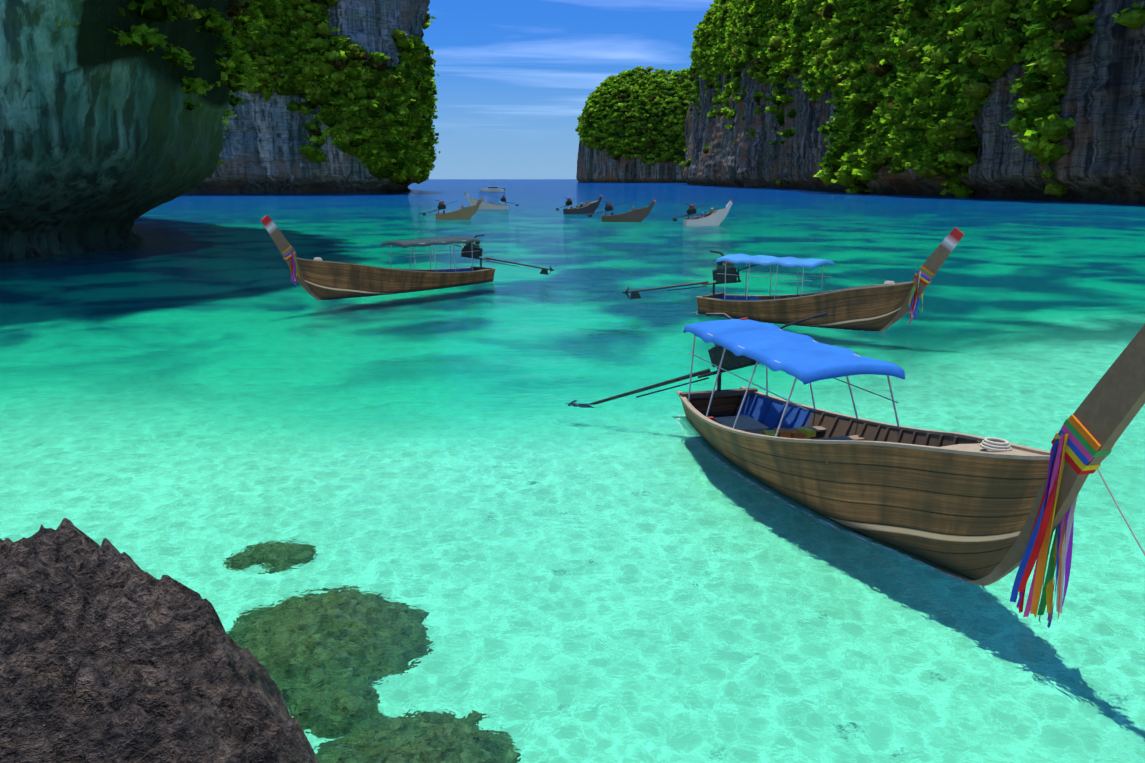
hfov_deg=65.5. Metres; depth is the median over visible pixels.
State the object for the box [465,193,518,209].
boat
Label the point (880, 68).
cliff vegetation
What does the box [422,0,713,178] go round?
sky
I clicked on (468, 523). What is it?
sea water
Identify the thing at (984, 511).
longtail boat
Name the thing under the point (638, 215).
boat
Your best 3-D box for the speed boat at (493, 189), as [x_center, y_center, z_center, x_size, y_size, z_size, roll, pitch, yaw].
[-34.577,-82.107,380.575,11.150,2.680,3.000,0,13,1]
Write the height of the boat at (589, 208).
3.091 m
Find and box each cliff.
[0,0,235,258]
[186,0,429,193]
[682,0,1144,203]
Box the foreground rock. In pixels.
[0,518,318,762]
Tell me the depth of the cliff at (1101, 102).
232.34 m
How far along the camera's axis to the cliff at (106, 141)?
57.83 m
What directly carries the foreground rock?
in the sea water
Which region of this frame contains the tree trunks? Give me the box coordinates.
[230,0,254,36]
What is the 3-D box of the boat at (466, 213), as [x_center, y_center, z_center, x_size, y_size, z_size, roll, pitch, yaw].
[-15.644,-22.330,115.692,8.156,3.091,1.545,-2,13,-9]
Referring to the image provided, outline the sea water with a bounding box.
[0,179,1144,762]
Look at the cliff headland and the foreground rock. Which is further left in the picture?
the foreground rock
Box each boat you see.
[261,215,553,299]
[421,198,482,219]
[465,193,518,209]
[479,187,504,191]
[556,195,602,213]
[586,199,656,221]
[589,312,1144,620]
[623,228,964,330]
[672,200,732,225]
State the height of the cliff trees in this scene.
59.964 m
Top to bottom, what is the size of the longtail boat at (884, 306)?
3.979 m
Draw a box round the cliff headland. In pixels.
[576,71,693,182]
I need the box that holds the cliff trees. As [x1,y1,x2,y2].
[58,0,264,130]
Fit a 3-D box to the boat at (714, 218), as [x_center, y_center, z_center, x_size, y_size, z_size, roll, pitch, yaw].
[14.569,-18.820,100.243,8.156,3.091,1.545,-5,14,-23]
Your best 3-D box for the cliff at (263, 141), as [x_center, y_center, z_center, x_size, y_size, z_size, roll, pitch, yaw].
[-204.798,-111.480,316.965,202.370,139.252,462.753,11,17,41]
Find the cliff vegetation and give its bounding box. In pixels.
[217,0,1144,196]
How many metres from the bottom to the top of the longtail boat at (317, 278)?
4.079 m

